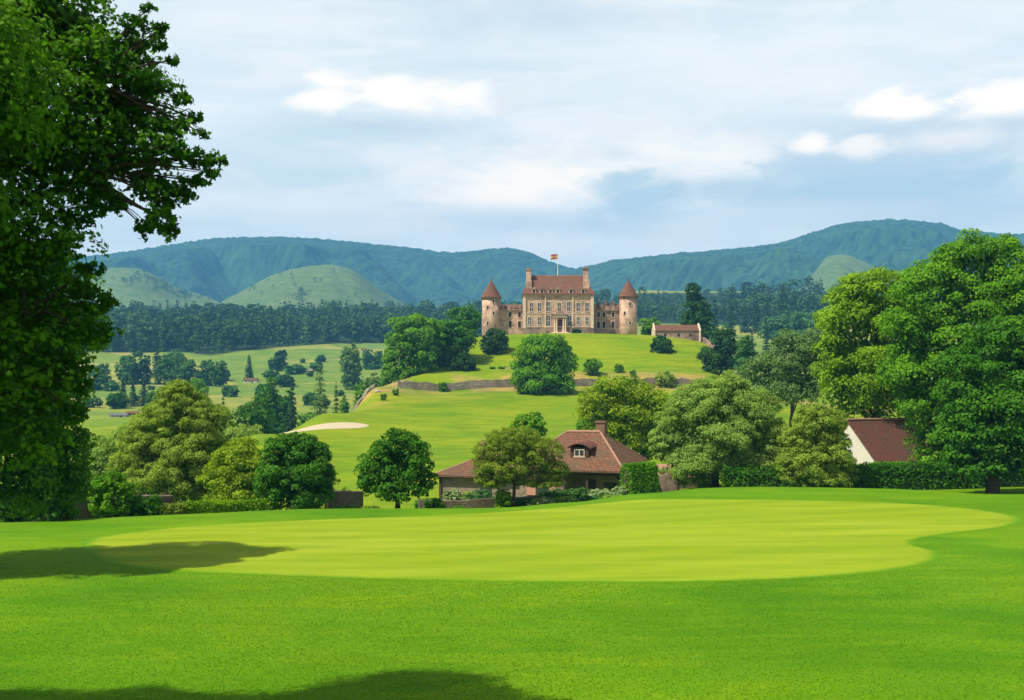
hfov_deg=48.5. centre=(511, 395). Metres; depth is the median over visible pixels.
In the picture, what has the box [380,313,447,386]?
broad tree
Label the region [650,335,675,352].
round bush
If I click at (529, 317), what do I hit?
window
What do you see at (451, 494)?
garden shrub
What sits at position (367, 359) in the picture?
round tree
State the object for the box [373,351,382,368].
round tree
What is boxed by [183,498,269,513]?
hedge
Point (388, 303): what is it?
scattered woods
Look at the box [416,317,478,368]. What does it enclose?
broad tree
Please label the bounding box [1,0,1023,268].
sky
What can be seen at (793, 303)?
fir tree
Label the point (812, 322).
round tree
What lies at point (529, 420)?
tree
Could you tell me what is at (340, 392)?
hedgerow tree
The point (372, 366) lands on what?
hedgerow tree
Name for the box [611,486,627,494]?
garden shrub
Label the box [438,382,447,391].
shrub
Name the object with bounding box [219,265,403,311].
grassy hill
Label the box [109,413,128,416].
farm shed
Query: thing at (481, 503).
garden wall
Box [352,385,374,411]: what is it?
ruined wall
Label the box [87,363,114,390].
round tree
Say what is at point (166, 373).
round tree
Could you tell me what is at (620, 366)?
shrub
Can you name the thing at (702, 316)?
cedar tree
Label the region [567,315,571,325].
window
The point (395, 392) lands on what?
shrub
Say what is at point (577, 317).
window
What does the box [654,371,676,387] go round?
shrub
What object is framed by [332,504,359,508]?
garden shrub
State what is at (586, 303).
window
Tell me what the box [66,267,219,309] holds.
grassy hill
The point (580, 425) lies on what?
shaded tree
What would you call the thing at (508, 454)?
umbrella tree
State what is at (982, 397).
maple tree
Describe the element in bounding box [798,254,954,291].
grassy hill
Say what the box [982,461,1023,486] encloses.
long hedge
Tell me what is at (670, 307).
forest
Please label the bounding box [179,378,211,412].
round tree
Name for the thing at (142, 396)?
fir tree
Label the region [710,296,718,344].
fir tree
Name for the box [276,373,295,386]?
hedgerow tree
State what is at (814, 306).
fir tree
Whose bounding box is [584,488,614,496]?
garden shrub
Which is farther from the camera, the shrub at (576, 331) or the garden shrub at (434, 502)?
the shrub at (576, 331)
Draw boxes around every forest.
[78,288,610,353]
[601,276,1020,324]
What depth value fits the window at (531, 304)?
319.91 m
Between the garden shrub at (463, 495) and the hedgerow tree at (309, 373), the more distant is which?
the hedgerow tree at (309, 373)
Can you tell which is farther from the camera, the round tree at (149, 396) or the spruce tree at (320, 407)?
the round tree at (149, 396)
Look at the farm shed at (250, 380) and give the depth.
610.00 m
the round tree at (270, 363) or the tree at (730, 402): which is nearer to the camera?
the tree at (730, 402)
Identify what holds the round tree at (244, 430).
on the ground at (452, 428)
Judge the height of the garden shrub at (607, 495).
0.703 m
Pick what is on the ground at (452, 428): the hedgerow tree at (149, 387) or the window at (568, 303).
the hedgerow tree at (149, 387)
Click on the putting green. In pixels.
(670, 540)
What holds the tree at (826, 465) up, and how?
on the ground at (452, 428)
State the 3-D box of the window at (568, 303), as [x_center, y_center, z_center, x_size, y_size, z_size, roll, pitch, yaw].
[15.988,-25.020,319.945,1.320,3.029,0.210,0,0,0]
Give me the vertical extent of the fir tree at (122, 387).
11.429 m
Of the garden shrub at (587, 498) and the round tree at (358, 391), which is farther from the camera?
the round tree at (358, 391)
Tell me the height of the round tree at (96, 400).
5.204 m
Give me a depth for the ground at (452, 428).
35.06 m
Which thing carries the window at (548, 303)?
in the castle
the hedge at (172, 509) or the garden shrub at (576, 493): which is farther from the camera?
the garden shrub at (576, 493)
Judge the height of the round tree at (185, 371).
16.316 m
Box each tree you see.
[0,0,229,471]
[0,221,114,519]
[77,420,150,493]
[85,396,103,407]
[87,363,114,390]
[102,381,120,390]
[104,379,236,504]
[105,391,129,408]
[114,356,141,384]
[119,377,129,405]
[126,381,138,406]
[132,351,142,356]
[133,355,152,384]
[136,379,147,405]
[144,391,156,405]
[147,385,155,389]
[151,336,160,377]
[153,362,161,384]
[154,349,191,384]
[174,359,200,384]
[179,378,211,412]
[194,359,214,385]
[209,360,229,386]
[220,385,240,396]
[223,422,263,442]
[230,395,276,435]
[243,355,253,378]
[254,384,270,397]
[255,376,280,433]
[261,370,278,377]
[267,358,273,369]
[272,349,287,370]
[274,390,296,433]
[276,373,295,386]
[284,364,309,374]
[285,378,298,431]
[297,412,313,425]
[302,394,315,405]
[306,371,313,375]
[308,362,323,371]
[308,366,327,419]
[313,397,331,405]
[316,354,326,361]
[331,381,338,412]
[336,389,344,395]
[339,341,362,389]
[352,382,365,408]
[352,427,438,507]
[362,349,374,369]
[363,372,381,390]
[368,364,377,369]
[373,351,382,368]
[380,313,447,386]
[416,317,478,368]
[446,304,481,332]
[469,425,571,506]
[508,333,578,394]
[510,412,547,438]
[572,373,671,455]
[574,415,664,460]
[638,317,661,334]
[647,372,791,488]
[680,282,718,339]
[695,328,738,374]
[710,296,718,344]
[710,324,733,359]
[727,297,736,337]
[732,334,762,388]
[738,327,842,433]
[739,299,749,332]
[748,289,761,332]
[757,315,792,338]
[762,297,772,318]
[762,322,771,364]
[769,330,780,340]
[772,402,859,487]
[776,284,789,324]
[777,310,815,337]
[789,288,798,312]
[807,267,931,419]
[807,315,847,343]
[808,293,817,311]
[874,228,1023,462]
[929,314,1023,493]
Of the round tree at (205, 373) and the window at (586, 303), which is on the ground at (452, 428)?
the round tree at (205, 373)
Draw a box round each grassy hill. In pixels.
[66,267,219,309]
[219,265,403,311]
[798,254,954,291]
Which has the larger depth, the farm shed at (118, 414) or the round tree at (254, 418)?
the farm shed at (118, 414)
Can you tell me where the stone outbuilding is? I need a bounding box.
[651,323,700,341]
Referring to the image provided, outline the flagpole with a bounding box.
[551,253,557,274]
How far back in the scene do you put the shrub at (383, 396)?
236.85 m
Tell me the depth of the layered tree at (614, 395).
123.55 m
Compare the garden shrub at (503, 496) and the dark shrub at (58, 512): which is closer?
the dark shrub at (58, 512)
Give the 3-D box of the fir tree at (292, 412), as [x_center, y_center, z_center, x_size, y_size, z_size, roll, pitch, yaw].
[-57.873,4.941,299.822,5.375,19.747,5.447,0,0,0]
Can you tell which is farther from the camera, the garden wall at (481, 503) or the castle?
the castle
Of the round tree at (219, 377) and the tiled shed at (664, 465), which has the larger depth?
the round tree at (219, 377)
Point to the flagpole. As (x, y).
(554, 256)
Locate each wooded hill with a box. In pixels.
[53,236,574,308]
[436,218,1023,307]
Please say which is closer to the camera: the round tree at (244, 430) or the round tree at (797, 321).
the round tree at (244, 430)
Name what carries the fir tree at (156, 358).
on the ground at (452, 428)
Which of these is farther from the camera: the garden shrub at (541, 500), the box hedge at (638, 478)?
the box hedge at (638, 478)
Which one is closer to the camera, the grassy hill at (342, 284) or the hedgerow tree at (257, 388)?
the hedgerow tree at (257, 388)
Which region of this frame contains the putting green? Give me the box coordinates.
[81,499,1020,582]
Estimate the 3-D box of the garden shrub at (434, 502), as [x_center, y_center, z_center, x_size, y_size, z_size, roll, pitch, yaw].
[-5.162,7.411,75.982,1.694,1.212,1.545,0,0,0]
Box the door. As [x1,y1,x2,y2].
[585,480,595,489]
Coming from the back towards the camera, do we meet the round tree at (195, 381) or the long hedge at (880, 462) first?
the round tree at (195, 381)
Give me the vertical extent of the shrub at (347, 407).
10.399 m
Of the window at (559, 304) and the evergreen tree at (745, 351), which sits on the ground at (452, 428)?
the evergreen tree at (745, 351)
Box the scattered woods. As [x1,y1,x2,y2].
[82,269,904,310]
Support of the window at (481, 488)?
in the tiled cottage
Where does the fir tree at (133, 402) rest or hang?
on the ground at (452, 428)
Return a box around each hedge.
[147,501,188,514]
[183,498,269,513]
[618,461,658,494]
[720,463,825,487]
[824,459,985,489]
[871,460,913,465]
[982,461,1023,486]
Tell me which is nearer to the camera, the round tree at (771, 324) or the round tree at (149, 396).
the round tree at (149, 396)
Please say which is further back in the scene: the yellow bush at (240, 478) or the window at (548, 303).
the window at (548, 303)
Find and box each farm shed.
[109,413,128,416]
[126,411,138,415]
[243,378,258,382]
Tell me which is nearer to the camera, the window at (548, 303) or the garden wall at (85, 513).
the garden wall at (85, 513)
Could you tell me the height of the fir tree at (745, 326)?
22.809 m
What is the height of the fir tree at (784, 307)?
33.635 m
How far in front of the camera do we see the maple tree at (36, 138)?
17.82 m
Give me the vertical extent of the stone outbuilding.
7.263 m
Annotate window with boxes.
[480,486,490,492]
[528,316,531,324]
[529,302,533,311]
[536,478,548,493]
[537,302,541,311]
[537,316,541,324]
[546,301,550,311]
[546,315,550,325]
[557,302,561,311]
[566,301,570,311]
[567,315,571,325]
[576,302,579,311]
[576,316,579,324]
[585,302,588,311]
[585,316,588,324]
[604,483,615,491]
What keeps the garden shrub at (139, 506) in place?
on the ground at (452, 428)
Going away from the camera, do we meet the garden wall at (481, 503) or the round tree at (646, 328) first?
the garden wall at (481, 503)
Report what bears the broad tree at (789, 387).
on the ground at (452, 428)
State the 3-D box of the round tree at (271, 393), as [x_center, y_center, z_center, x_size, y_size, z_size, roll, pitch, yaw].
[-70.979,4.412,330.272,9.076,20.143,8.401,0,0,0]
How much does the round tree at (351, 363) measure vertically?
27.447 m
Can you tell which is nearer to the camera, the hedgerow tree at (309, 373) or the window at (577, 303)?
the window at (577, 303)
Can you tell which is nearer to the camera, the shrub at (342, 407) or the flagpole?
the flagpole
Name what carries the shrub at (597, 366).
on the ground at (452, 428)
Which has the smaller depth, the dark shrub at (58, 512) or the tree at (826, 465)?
the dark shrub at (58, 512)
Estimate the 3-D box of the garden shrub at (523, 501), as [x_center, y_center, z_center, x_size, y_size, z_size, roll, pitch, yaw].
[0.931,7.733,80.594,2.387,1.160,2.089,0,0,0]
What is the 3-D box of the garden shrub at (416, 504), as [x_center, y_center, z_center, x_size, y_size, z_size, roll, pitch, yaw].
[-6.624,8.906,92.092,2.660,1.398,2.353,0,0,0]
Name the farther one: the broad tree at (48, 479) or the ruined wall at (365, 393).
the ruined wall at (365, 393)
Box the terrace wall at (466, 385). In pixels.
[397,377,694,390]
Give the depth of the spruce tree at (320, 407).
289.61 m
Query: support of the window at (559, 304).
in the castle
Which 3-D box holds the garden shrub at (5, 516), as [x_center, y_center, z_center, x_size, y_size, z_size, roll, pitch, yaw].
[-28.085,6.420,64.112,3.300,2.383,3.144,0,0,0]
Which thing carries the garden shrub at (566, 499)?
on the ground at (452, 428)
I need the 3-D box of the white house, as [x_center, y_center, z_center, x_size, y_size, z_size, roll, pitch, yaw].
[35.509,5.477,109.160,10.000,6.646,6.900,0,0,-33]
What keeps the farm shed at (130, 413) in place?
on the ground at (452, 428)
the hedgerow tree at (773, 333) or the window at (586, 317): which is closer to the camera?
the window at (586, 317)
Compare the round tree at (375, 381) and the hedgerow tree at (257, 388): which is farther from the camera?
the hedgerow tree at (257, 388)
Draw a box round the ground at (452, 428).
[0,290,1023,699]
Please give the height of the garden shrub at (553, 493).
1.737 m
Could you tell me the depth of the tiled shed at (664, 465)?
101.41 m
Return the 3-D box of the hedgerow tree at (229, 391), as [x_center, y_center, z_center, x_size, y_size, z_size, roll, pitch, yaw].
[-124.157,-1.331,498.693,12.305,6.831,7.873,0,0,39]
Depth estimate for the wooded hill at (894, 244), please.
2934.37 m
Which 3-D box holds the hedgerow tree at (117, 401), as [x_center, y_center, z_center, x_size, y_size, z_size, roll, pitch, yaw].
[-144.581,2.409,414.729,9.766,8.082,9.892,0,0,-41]
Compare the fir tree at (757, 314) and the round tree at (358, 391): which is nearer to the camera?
the round tree at (358, 391)
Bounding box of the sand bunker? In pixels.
[280,422,368,433]
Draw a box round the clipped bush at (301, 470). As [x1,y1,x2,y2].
[252,431,340,509]
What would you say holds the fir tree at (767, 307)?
on the ground at (452, 428)
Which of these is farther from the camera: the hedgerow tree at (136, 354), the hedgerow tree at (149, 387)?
the hedgerow tree at (136, 354)
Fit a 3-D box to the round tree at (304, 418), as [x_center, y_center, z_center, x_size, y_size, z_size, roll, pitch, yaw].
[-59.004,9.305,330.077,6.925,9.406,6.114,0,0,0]
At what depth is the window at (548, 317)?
319.98 m
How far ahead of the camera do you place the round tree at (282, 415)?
328.76 m
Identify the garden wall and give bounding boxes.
[19,495,172,521]
[326,491,362,508]
[418,495,538,507]
[656,473,678,491]
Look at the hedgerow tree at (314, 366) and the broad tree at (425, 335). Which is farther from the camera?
the hedgerow tree at (314, 366)
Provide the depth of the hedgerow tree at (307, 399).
430.29 m
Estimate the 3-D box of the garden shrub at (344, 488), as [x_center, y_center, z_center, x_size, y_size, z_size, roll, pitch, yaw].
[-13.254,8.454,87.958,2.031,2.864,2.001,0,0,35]
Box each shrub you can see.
[0,492,37,522]
[17,476,87,520]
[125,494,162,516]
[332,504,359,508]
[334,486,350,490]
[339,394,347,412]
[343,399,350,412]
[359,505,379,508]
[380,394,386,400]
[392,389,398,394]
[413,497,431,507]
[423,497,446,507]
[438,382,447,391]
[441,488,463,499]
[462,491,471,499]
[465,489,495,499]
[493,488,512,507]
[510,497,533,506]
[526,496,555,505]
[536,488,567,497]
[554,495,578,502]
[561,486,588,497]
[572,329,581,332]
[575,495,601,501]
[582,358,602,375]
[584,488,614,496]
[602,494,621,497]
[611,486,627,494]
[614,363,623,372]
[629,370,636,376]
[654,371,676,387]
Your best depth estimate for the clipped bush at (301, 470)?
76.95 m
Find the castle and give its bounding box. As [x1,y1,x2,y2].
[480,267,638,335]
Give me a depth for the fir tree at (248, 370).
619.41 m
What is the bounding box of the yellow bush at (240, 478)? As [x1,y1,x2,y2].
[194,436,270,502]
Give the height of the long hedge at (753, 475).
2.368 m
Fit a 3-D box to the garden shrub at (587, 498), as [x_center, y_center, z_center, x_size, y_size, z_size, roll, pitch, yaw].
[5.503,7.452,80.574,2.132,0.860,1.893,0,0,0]
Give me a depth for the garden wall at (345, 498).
82.95 m
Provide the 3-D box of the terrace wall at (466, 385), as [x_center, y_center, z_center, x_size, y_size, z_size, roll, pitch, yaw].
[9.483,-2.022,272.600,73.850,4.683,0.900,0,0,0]
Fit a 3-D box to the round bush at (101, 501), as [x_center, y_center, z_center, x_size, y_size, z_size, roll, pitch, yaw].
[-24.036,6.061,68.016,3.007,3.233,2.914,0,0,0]
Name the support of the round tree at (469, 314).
on the ground at (452, 428)
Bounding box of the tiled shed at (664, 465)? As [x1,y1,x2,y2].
[656,464,710,488]
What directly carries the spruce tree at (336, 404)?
on the ground at (452, 428)
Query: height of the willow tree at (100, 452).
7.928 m
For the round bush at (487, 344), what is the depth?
298.35 m
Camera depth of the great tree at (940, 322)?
98.52 m
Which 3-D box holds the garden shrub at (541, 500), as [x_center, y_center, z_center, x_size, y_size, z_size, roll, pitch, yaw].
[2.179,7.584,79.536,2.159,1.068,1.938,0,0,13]
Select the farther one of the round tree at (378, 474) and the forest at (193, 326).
the forest at (193, 326)
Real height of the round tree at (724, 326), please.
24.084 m
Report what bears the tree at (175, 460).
on the ground at (452, 428)
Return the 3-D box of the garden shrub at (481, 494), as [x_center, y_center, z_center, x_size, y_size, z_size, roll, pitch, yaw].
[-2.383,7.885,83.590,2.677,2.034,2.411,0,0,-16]
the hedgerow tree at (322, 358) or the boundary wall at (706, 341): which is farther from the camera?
the hedgerow tree at (322, 358)
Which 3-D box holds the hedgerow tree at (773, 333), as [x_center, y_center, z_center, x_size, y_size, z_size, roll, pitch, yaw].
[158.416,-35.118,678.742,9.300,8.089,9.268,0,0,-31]
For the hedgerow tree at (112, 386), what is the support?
on the ground at (452, 428)
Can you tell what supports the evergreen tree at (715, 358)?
on the ground at (452, 428)
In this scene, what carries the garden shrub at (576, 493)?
on the ground at (452, 428)
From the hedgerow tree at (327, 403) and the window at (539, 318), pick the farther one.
the hedgerow tree at (327, 403)
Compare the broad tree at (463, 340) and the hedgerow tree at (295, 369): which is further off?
the hedgerow tree at (295, 369)
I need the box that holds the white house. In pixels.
[840,418,937,465]
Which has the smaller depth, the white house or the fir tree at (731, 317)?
the white house
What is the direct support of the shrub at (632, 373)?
on the ground at (452, 428)
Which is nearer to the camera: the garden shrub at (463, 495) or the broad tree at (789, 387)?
the garden shrub at (463, 495)
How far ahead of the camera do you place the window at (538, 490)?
91.10 m
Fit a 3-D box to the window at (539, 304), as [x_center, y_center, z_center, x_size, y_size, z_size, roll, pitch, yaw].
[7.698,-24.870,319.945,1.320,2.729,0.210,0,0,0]
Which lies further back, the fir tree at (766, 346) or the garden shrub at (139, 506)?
the fir tree at (766, 346)
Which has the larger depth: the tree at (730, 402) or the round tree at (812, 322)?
the round tree at (812, 322)
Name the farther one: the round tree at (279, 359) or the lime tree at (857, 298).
the round tree at (279, 359)
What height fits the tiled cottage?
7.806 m
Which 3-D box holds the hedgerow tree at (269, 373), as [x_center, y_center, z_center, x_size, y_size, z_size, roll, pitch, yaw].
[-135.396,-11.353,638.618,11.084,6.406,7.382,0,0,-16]
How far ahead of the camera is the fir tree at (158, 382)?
598.92 m
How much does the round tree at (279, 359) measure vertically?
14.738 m
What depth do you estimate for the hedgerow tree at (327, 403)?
420.61 m
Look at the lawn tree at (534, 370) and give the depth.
255.44 m
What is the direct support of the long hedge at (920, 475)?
on the ground at (452, 428)
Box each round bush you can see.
[87,471,137,517]
[449,352,475,370]
[479,328,508,355]
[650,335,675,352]
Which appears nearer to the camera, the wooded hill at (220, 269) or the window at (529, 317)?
the window at (529, 317)
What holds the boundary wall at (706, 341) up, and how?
on the ground at (452, 428)
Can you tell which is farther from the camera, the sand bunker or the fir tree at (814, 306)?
the fir tree at (814, 306)
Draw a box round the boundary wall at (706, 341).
[701,337,714,347]
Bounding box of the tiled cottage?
[433,421,649,497]
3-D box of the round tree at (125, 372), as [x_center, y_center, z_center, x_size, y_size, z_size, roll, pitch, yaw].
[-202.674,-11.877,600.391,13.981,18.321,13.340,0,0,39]
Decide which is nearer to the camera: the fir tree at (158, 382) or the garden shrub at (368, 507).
the garden shrub at (368, 507)
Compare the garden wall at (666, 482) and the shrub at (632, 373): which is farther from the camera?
the shrub at (632, 373)
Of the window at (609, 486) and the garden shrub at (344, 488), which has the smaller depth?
the garden shrub at (344, 488)
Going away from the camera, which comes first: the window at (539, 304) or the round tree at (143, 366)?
the window at (539, 304)
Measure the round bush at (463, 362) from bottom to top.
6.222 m

